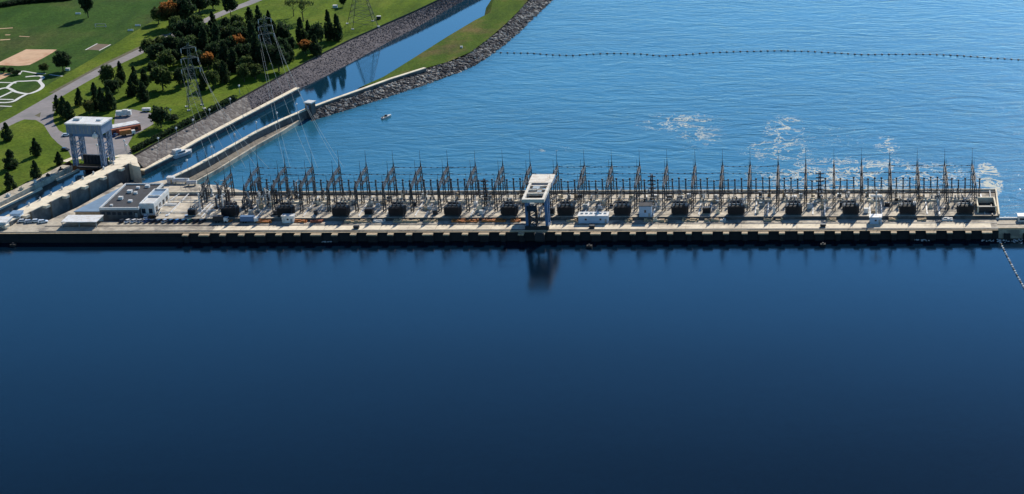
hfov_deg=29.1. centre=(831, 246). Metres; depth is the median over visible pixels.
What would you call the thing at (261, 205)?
control cabinet
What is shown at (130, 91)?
conical tree
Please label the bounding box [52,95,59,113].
conical tree
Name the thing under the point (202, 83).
conical tree
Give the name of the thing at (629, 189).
bus post
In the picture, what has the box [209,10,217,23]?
conical tree
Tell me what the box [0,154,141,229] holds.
navigation lock
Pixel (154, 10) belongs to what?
round tree
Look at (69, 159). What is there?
apron
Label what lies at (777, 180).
takeoff tower
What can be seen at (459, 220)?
material pile
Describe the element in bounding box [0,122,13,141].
conical tree
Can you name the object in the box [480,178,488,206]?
switching mast
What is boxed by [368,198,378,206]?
disconnect switch
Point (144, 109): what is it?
trailer
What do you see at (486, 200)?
disconnect switch
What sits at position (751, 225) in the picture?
powerhouse dam
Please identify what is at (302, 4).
umbrella tree
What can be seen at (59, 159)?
conical tree
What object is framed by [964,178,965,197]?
bus post
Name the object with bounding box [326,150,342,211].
takeoff tower
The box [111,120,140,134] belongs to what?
brick building
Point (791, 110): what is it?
tailrace water
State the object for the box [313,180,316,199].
bus post
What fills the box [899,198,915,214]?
transformer
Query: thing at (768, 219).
material pile
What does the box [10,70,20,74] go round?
leafy tree
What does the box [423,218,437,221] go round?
material pile
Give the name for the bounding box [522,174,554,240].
gantry crane
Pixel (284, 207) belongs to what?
transformer
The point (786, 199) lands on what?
disconnect switch
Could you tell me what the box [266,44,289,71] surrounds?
leafy tree
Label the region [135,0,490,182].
channel water
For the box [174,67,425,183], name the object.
guide wall
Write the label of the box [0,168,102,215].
lock water
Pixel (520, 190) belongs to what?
bus post
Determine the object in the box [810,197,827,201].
footing block
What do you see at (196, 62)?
leafy tree
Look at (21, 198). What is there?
mooring boom
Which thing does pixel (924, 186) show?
bus post
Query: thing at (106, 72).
round tree
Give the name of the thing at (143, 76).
conical tree
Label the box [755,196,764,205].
disconnect switch
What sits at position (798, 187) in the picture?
bus post
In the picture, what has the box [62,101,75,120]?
conical tree
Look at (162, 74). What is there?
round tree
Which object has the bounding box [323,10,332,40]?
conical tree
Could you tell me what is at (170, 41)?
leafy tree
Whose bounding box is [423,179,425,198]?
bus post
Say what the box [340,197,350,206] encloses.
disconnect switch
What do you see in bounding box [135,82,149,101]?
conical tree
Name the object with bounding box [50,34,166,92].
road verge
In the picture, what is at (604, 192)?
overhead bus
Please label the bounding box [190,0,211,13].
leafy tree
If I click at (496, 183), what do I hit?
takeoff tower
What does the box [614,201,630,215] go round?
transformer
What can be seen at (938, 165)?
overhead bus
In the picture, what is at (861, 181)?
takeoff tower
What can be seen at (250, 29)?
conical tree
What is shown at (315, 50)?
conical tree
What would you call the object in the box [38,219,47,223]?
parked car
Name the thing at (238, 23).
round tree
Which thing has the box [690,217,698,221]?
material pile
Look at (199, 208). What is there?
surge arrester
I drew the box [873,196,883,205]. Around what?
disconnect switch
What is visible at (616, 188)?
bus post
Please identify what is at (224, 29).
round tree
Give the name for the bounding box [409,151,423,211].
takeoff tower
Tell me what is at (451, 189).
bus post
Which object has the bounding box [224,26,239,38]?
leafy tree
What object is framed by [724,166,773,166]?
overhead bus
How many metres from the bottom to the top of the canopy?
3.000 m
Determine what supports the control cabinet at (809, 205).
on the powerhouse dam
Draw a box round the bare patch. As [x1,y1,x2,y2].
[87,44,109,49]
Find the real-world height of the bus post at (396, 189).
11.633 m
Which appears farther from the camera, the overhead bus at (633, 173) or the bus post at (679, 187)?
the overhead bus at (633, 173)
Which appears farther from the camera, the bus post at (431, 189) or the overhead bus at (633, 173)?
the overhead bus at (633, 173)
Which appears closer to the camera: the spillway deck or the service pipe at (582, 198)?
the spillway deck
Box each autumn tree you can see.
[155,0,179,22]
[199,51,214,69]
[229,34,246,48]
[298,39,311,53]
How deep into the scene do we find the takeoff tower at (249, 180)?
931.72 m
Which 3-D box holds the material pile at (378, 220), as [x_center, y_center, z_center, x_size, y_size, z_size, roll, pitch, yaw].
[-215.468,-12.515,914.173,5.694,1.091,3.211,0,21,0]
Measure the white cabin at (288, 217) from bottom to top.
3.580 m
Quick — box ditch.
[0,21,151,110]
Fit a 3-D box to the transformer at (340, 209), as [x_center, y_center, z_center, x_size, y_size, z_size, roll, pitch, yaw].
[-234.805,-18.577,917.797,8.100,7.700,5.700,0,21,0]
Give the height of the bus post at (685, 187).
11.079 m
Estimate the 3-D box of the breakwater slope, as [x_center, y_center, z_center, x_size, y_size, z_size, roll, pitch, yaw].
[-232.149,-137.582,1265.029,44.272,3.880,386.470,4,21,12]
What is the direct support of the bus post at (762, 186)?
on the powerhouse dam
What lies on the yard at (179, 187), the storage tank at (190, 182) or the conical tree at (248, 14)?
the storage tank at (190, 182)
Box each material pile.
[257,219,271,222]
[294,219,307,222]
[310,219,323,222]
[344,219,354,222]
[354,219,370,222]
[373,219,385,221]
[393,218,406,221]
[406,218,419,221]
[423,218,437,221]
[451,218,465,221]
[465,218,478,221]
[481,219,492,221]
[491,218,505,221]
[510,218,520,221]
[566,218,577,221]
[682,217,689,221]
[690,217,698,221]
[711,217,721,221]
[764,217,772,220]
[827,217,835,220]
[889,217,897,220]
[917,217,925,220]
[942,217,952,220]
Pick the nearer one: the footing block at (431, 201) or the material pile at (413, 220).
the material pile at (413, 220)
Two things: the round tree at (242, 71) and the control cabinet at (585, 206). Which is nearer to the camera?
the control cabinet at (585, 206)
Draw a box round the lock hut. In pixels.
[9,210,23,218]
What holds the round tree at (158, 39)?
on the grass ground at (172, 96)
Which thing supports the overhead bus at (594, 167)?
hanging from the takeoff tower at (610, 171)
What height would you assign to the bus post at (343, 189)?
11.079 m
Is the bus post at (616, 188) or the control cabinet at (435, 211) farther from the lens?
the bus post at (616, 188)
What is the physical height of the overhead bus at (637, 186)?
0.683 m
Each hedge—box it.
[0,0,67,6]
[130,95,237,151]
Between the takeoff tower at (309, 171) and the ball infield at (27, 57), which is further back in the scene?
the ball infield at (27, 57)
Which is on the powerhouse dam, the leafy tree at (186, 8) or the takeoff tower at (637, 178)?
the takeoff tower at (637, 178)
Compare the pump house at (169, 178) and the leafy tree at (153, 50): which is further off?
the leafy tree at (153, 50)
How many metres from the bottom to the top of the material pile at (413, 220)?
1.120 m
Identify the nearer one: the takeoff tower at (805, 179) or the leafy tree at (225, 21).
the takeoff tower at (805, 179)
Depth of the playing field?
1265.06 m
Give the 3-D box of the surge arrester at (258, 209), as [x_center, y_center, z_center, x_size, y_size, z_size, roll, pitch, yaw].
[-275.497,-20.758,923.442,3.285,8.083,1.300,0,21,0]
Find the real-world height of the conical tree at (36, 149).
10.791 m
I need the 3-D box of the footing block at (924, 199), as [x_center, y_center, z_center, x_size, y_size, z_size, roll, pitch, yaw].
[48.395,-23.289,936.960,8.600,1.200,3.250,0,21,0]
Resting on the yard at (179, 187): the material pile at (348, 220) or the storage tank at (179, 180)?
the storage tank at (179, 180)
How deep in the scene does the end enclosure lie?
925.28 m
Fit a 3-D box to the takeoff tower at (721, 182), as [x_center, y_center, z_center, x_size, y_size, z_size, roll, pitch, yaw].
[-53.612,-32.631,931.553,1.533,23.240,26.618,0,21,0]
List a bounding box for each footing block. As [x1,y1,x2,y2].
[422,198,439,202]
[450,198,467,202]
[478,199,495,202]
[671,198,688,201]
[699,198,716,201]
[754,197,771,201]
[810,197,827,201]
[922,197,938,200]
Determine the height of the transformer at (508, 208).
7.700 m
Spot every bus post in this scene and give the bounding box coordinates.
[286,179,289,198]
[293,180,296,200]
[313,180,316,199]
[320,179,323,200]
[341,180,344,198]
[347,179,350,197]
[368,181,371,198]
[375,180,377,199]
[395,179,398,199]
[402,179,405,199]
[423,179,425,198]
[430,179,432,198]
[450,179,453,198]
[457,178,459,198]
[491,179,493,199]
[512,178,515,199]
[519,178,521,199]
[573,179,576,199]
[615,178,617,197]
[629,178,631,199]
[657,179,658,198]
[678,177,680,197]
[685,178,686,196]
[699,179,701,197]
[713,180,714,198]
[734,179,735,198]
[762,177,763,197]
[790,177,791,195]
[797,178,798,198]
[902,177,903,197]
[909,177,910,197]
[923,178,924,196]
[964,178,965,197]
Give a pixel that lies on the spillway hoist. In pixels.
(1020, 217)
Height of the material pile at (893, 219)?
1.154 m
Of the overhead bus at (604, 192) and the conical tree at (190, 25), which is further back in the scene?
the conical tree at (190, 25)
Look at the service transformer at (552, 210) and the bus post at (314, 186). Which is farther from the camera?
the bus post at (314, 186)
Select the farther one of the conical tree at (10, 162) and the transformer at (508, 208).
the conical tree at (10, 162)
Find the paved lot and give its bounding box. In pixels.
[18,102,153,157]
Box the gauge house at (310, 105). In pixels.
[303,100,315,118]
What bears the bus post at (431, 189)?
on the powerhouse dam
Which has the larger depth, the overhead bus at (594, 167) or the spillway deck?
the overhead bus at (594, 167)
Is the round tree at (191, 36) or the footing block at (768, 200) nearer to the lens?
the footing block at (768, 200)
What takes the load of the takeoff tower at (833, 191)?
on the powerhouse dam
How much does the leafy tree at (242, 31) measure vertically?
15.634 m
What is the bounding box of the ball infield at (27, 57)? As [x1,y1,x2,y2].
[0,49,55,65]
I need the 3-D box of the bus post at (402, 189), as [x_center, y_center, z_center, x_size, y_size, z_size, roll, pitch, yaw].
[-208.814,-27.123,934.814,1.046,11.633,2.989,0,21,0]
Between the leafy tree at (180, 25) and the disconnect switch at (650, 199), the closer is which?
the disconnect switch at (650, 199)
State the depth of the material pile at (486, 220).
912.80 m
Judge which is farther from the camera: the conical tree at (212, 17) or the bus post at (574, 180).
the conical tree at (212, 17)
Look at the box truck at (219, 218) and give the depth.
912.89 m
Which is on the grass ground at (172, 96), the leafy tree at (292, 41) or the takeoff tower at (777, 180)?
the leafy tree at (292, 41)
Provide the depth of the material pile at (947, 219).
912.70 m
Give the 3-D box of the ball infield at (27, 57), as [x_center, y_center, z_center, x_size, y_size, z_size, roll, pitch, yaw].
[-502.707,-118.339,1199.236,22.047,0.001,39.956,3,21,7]
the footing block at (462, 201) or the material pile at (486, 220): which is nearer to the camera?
the material pile at (486, 220)
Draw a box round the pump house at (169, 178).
[166,175,175,183]
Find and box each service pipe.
[167,197,973,201]
[313,206,754,208]
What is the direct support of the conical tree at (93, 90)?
on the grass ground at (172, 96)
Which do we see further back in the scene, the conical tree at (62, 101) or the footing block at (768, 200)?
the conical tree at (62, 101)
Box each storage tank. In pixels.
[172,178,188,183]
[186,180,196,185]
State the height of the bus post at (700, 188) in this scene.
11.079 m
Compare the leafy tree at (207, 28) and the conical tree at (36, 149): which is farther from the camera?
the leafy tree at (207, 28)
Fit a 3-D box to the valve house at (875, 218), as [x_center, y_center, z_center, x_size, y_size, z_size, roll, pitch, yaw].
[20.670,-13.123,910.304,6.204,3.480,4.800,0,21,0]
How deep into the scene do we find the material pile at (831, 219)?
913.33 m
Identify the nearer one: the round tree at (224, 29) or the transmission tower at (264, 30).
the transmission tower at (264, 30)
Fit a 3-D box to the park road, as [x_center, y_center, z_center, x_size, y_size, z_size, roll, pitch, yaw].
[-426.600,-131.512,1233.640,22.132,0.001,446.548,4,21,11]
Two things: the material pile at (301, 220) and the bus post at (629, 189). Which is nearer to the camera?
the material pile at (301, 220)
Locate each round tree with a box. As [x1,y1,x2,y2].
[38,63,48,71]
[98,64,114,83]
[113,77,122,90]
[138,38,154,53]
[148,65,173,89]
[149,6,159,22]
[154,36,163,43]
[155,49,176,66]
[166,16,180,33]
[185,34,198,47]
[190,14,203,27]
[205,70,219,88]
[211,59,227,72]
[219,23,230,39]
[229,14,243,25]
[231,20,246,29]
[236,54,254,67]
[236,63,250,81]
[247,63,262,78]
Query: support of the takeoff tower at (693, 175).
on the powerhouse dam
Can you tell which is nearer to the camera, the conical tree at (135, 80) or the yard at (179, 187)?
the yard at (179, 187)
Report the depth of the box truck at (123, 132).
1042.59 m
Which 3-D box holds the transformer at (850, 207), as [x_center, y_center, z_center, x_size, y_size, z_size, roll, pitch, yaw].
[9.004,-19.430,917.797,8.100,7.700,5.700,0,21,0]
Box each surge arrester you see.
[197,194,201,209]
[256,196,260,211]
[264,193,267,208]
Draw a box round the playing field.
[0,0,167,109]
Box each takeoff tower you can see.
[199,168,210,209]
[218,160,234,207]
[242,153,261,212]
[270,151,288,212]
[298,150,316,212]
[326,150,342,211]
[354,156,368,211]
[382,154,395,211]
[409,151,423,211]
[437,150,450,211]
[465,153,478,211]
[494,159,505,211]
[522,151,533,210]
[549,152,559,205]
[577,149,586,211]
[605,156,614,210]
[634,158,641,210]
[662,149,669,210]
[691,162,697,210]
[719,152,724,210]
[747,162,751,210]
[776,159,779,210]
[804,159,807,210]
[832,162,835,210]
[860,148,863,210]
[888,153,891,209]
[915,162,920,209]
[942,156,948,209]
[970,148,976,209]
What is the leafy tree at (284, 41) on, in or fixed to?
on the grass ground at (172, 96)
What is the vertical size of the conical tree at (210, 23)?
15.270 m
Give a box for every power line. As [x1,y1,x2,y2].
[203,77,268,167]
[258,23,309,161]
[273,30,316,165]
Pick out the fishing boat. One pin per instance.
(386, 116)
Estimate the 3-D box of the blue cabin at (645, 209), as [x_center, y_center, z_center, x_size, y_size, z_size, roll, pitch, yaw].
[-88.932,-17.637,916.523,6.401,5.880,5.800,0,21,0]
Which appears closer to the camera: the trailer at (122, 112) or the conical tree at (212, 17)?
the trailer at (122, 112)
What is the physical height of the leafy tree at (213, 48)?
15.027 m
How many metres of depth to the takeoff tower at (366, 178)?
932.60 m
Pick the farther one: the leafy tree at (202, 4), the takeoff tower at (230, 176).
the leafy tree at (202, 4)
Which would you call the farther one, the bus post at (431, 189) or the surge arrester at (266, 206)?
the bus post at (431, 189)
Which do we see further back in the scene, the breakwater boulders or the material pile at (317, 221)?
the breakwater boulders
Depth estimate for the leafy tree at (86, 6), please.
1291.40 m
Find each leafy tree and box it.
[0,66,6,72]
[6,67,13,72]
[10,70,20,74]
[52,50,71,70]
[78,0,93,17]
[103,79,118,95]
[144,42,165,63]
[146,61,158,71]
[148,105,171,127]
[161,34,180,48]
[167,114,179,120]
[168,47,181,65]
[170,20,188,37]
[172,0,197,19]
[173,67,186,86]
[176,35,195,57]
[183,65,197,81]
[188,49,203,70]
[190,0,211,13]
[194,19,210,37]
[204,40,219,60]
[210,0,220,8]
[220,16,231,26]
[221,0,237,15]
[222,35,235,51]
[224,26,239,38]
[233,43,245,58]
[234,25,250,38]
[239,43,250,58]
[254,41,273,70]
[255,19,266,29]
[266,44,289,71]
[273,36,289,54]
[275,21,291,38]
[285,36,296,49]
[308,21,323,41]
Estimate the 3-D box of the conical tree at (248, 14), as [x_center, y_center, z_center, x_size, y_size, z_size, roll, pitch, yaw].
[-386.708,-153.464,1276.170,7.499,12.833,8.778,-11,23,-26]
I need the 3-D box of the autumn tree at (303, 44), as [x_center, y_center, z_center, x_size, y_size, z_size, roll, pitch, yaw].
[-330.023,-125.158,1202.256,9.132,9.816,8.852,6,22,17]
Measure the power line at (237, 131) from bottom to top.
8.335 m
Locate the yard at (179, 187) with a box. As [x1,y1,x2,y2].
[145,180,241,218]
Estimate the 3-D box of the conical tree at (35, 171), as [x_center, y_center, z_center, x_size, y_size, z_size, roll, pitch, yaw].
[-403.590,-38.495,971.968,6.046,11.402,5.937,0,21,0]
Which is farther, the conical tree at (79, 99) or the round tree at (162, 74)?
the round tree at (162, 74)
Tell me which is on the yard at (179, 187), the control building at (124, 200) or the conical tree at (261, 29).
the control building at (124, 200)
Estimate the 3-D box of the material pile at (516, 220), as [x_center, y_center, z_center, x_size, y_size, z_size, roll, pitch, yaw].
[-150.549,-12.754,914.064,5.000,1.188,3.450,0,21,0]
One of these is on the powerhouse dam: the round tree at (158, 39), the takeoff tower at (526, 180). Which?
the takeoff tower at (526, 180)
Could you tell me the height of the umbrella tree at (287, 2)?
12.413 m
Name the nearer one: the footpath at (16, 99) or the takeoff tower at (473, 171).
the takeoff tower at (473, 171)
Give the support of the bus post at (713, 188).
on the powerhouse dam
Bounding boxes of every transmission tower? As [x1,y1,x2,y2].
[180,43,205,110]
[258,15,274,43]
[346,0,379,29]
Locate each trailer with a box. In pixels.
[116,109,131,116]
[142,107,150,111]
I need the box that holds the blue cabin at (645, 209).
[638,202,652,216]
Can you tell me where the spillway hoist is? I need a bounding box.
[1017,213,1023,221]
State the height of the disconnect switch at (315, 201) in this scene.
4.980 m
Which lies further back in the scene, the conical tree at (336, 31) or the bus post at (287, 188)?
the conical tree at (336, 31)
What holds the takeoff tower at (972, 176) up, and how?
on the powerhouse dam
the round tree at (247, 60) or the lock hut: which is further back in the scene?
the round tree at (247, 60)
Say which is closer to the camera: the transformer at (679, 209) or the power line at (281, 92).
the transformer at (679, 209)
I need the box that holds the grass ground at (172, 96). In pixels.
[0,0,435,195]
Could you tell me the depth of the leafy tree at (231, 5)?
1291.48 m
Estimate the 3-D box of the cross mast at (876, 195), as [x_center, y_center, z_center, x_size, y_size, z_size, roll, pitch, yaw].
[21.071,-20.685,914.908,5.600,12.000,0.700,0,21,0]
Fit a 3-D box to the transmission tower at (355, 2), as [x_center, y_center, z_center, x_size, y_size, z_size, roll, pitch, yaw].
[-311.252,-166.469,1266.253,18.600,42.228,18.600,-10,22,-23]
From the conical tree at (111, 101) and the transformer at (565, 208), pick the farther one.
the conical tree at (111, 101)
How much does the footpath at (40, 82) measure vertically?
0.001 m
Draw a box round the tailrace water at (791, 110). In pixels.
[76,0,1023,216]
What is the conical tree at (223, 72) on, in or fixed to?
on the grass ground at (172, 96)
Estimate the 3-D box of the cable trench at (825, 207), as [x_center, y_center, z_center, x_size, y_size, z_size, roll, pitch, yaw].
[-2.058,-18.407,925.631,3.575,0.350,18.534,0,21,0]
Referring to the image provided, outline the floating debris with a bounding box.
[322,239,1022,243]
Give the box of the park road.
[0,0,260,129]
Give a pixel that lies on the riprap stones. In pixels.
(427, 12)
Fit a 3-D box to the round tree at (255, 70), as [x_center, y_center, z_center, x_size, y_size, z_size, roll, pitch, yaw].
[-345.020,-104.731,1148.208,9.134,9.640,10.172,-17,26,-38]
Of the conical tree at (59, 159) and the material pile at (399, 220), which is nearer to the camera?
the material pile at (399, 220)
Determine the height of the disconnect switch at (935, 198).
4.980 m
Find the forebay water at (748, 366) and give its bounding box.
[0,238,1023,493]
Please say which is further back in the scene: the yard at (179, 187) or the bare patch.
the bare patch
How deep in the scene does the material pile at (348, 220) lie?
912.77 m
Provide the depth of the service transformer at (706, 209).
918.89 m
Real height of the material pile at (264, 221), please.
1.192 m
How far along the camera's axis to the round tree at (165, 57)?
1161.90 m
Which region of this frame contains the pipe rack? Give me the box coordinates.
[168,193,189,214]
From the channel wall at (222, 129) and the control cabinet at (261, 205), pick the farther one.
the channel wall at (222, 129)
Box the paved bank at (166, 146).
[135,97,251,167]
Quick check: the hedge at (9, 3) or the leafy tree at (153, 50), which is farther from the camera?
the hedge at (9, 3)
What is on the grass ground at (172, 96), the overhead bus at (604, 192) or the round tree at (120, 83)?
the round tree at (120, 83)
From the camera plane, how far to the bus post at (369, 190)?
936.05 m
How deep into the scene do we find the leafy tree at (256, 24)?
1234.59 m
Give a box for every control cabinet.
[259,197,263,208]
[432,209,437,214]
[583,198,587,209]
[807,200,812,208]
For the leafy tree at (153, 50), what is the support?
on the grass ground at (172, 96)
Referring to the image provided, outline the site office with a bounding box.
[578,211,609,222]
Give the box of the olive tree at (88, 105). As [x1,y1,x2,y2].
[82,99,93,113]
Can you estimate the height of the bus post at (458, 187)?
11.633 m
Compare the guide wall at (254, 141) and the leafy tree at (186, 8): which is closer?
the guide wall at (254, 141)
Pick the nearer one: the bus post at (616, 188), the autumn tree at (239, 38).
the bus post at (616, 188)
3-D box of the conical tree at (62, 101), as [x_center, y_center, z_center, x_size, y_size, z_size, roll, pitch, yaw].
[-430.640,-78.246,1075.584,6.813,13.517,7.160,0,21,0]
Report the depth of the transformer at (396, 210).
916.28 m
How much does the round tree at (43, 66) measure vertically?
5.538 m
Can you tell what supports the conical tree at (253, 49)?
on the grass ground at (172, 96)
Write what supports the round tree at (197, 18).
on the grass ground at (172, 96)
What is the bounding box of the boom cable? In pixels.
[531,51,1016,59]
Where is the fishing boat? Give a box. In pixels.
[381,114,390,118]
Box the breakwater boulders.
[311,0,552,120]
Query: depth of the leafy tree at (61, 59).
1163.48 m
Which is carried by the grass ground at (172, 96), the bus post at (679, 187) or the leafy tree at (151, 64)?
the leafy tree at (151, 64)
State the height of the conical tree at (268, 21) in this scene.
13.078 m
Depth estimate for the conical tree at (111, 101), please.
1087.12 m
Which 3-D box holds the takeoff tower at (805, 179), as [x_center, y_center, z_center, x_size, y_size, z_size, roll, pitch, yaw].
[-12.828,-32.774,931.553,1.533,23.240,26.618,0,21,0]
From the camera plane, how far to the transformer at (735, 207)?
916.75 m
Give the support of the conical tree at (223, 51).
on the grass ground at (172, 96)
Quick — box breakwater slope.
[316,9,533,117]
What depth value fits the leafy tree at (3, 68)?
1164.01 m
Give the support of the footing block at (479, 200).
on the powerhouse dam
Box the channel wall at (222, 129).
[140,87,299,174]
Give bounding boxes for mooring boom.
[0,187,42,209]
[55,169,79,180]
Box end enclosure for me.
[975,197,996,212]
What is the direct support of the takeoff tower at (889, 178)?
on the powerhouse dam
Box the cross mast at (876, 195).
[870,191,881,213]
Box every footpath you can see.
[0,75,44,93]
[0,94,26,102]
[5,80,39,87]
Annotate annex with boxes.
[139,188,169,214]
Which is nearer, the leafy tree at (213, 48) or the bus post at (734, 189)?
the bus post at (734, 189)
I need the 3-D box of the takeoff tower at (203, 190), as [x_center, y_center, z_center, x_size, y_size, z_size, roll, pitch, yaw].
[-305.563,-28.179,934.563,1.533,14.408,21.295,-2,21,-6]
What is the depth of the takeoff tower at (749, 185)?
930.23 m
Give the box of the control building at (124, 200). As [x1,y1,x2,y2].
[99,183,163,220]
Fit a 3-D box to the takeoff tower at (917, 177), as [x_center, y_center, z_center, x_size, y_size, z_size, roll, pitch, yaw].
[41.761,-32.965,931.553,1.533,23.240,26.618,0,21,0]
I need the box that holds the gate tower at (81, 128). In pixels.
[64,116,114,167]
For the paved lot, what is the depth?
1051.29 m
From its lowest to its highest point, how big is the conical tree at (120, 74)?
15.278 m
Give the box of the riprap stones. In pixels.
[244,0,463,108]
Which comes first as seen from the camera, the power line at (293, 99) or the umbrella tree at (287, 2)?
the power line at (293, 99)
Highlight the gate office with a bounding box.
[0,216,12,228]
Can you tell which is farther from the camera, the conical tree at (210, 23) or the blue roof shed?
the conical tree at (210, 23)
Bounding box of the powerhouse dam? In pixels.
[0,188,999,242]
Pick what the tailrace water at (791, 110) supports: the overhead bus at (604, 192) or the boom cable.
the boom cable
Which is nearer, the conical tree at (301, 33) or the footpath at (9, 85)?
the footpath at (9, 85)
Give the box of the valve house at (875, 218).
[869,214,881,223]
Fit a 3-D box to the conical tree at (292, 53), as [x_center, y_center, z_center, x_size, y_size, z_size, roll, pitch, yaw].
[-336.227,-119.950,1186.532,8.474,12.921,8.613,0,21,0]
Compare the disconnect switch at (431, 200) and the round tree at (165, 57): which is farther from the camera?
the round tree at (165, 57)
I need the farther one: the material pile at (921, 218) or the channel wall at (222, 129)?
the channel wall at (222, 129)
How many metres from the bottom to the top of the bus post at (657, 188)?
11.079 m
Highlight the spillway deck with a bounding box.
[996,217,1023,239]
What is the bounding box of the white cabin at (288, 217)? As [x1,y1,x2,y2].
[281,213,295,222]
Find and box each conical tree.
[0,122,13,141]
[2,149,18,169]
[3,171,17,191]
[29,137,41,156]
[30,160,41,178]
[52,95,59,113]
[53,151,63,165]
[57,95,66,117]
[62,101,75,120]
[74,88,82,105]
[90,82,98,109]
[96,87,108,111]
[105,86,116,110]
[115,61,125,83]
[125,78,136,96]
[129,65,139,93]
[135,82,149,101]
[139,68,149,86]
[175,30,183,41]
[184,17,197,37]
[196,24,209,54]
[196,71,207,90]
[207,20,212,39]
[208,22,220,44]
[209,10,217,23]
[215,40,228,62]
[217,60,230,83]
[226,47,239,72]
[244,7,255,23]
[245,20,257,44]
[249,32,265,67]
[253,5,262,24]
[257,21,265,42]
[263,25,276,44]
[265,10,271,24]
[271,24,277,38]
[287,43,294,61]
[295,17,307,43]
[305,20,310,38]
[309,34,322,56]
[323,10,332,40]
[330,13,342,41]
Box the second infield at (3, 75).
[0,73,11,78]
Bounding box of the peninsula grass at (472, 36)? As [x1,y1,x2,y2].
[364,0,527,85]
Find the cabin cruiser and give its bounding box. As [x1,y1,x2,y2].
[171,145,191,158]
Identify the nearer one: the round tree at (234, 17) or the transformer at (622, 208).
the transformer at (622, 208)
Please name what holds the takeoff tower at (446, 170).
on the powerhouse dam
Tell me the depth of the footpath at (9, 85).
1146.53 m
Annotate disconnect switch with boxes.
[310,198,321,207]
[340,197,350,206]
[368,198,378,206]
[425,197,435,206]
[481,197,490,206]
[645,197,655,205]
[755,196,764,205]
[785,196,795,202]
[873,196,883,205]
[930,195,940,204]
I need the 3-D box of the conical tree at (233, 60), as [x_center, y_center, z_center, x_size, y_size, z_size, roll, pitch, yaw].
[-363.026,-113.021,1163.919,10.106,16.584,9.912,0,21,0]
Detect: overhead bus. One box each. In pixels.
[248,191,973,194]
[255,179,972,182]
[259,185,971,188]
[260,172,967,174]
[395,167,471,167]
[558,166,637,167]
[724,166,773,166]
[891,165,969,165]
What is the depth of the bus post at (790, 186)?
935.53 m
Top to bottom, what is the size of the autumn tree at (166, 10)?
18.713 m
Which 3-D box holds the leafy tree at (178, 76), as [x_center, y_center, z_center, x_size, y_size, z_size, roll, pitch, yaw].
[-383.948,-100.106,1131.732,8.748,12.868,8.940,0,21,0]
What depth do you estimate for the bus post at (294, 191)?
936.42 m
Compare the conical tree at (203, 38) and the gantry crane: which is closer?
the gantry crane
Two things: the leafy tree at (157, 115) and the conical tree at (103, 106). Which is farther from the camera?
the conical tree at (103, 106)
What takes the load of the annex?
on the powerhouse dam
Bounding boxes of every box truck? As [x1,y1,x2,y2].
[119,128,135,135]
[212,215,228,222]
[240,215,258,222]
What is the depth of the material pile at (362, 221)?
912.71 m
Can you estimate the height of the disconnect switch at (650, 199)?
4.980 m
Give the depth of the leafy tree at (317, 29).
1215.07 m
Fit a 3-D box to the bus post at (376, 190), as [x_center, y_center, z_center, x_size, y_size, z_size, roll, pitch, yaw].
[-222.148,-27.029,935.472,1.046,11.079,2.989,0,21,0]
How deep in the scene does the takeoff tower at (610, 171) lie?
932.38 m
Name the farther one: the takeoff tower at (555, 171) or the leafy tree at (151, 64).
the leafy tree at (151, 64)
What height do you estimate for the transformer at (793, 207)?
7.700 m
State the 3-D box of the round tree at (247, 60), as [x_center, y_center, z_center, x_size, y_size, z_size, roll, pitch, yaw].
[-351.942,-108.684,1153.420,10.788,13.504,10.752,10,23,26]
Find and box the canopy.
[61,215,103,227]
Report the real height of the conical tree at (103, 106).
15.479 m
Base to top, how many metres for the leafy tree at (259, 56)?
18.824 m
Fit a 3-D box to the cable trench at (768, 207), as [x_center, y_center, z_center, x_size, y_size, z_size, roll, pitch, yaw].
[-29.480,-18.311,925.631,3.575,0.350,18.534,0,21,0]
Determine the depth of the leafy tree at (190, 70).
1141.99 m
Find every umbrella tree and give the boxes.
[284,0,298,15]
[296,0,313,21]
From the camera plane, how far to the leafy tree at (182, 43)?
1180.58 m
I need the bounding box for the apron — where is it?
[64,154,126,161]
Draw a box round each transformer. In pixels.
[187,206,198,215]
[220,201,239,216]
[276,201,294,216]
[332,200,350,216]
[364,205,374,214]
[388,200,406,216]
[444,200,461,216]
[500,200,517,215]
[550,204,555,214]
[557,200,574,215]
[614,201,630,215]
[671,199,688,215]
[702,204,711,213]
[727,199,744,215]
[785,199,801,214]
[842,199,858,214]
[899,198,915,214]
[956,198,973,214]
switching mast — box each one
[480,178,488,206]
[648,174,655,201]
[816,171,823,198]
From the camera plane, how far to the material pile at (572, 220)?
912.75 m
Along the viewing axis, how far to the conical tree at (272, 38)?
1194.84 m

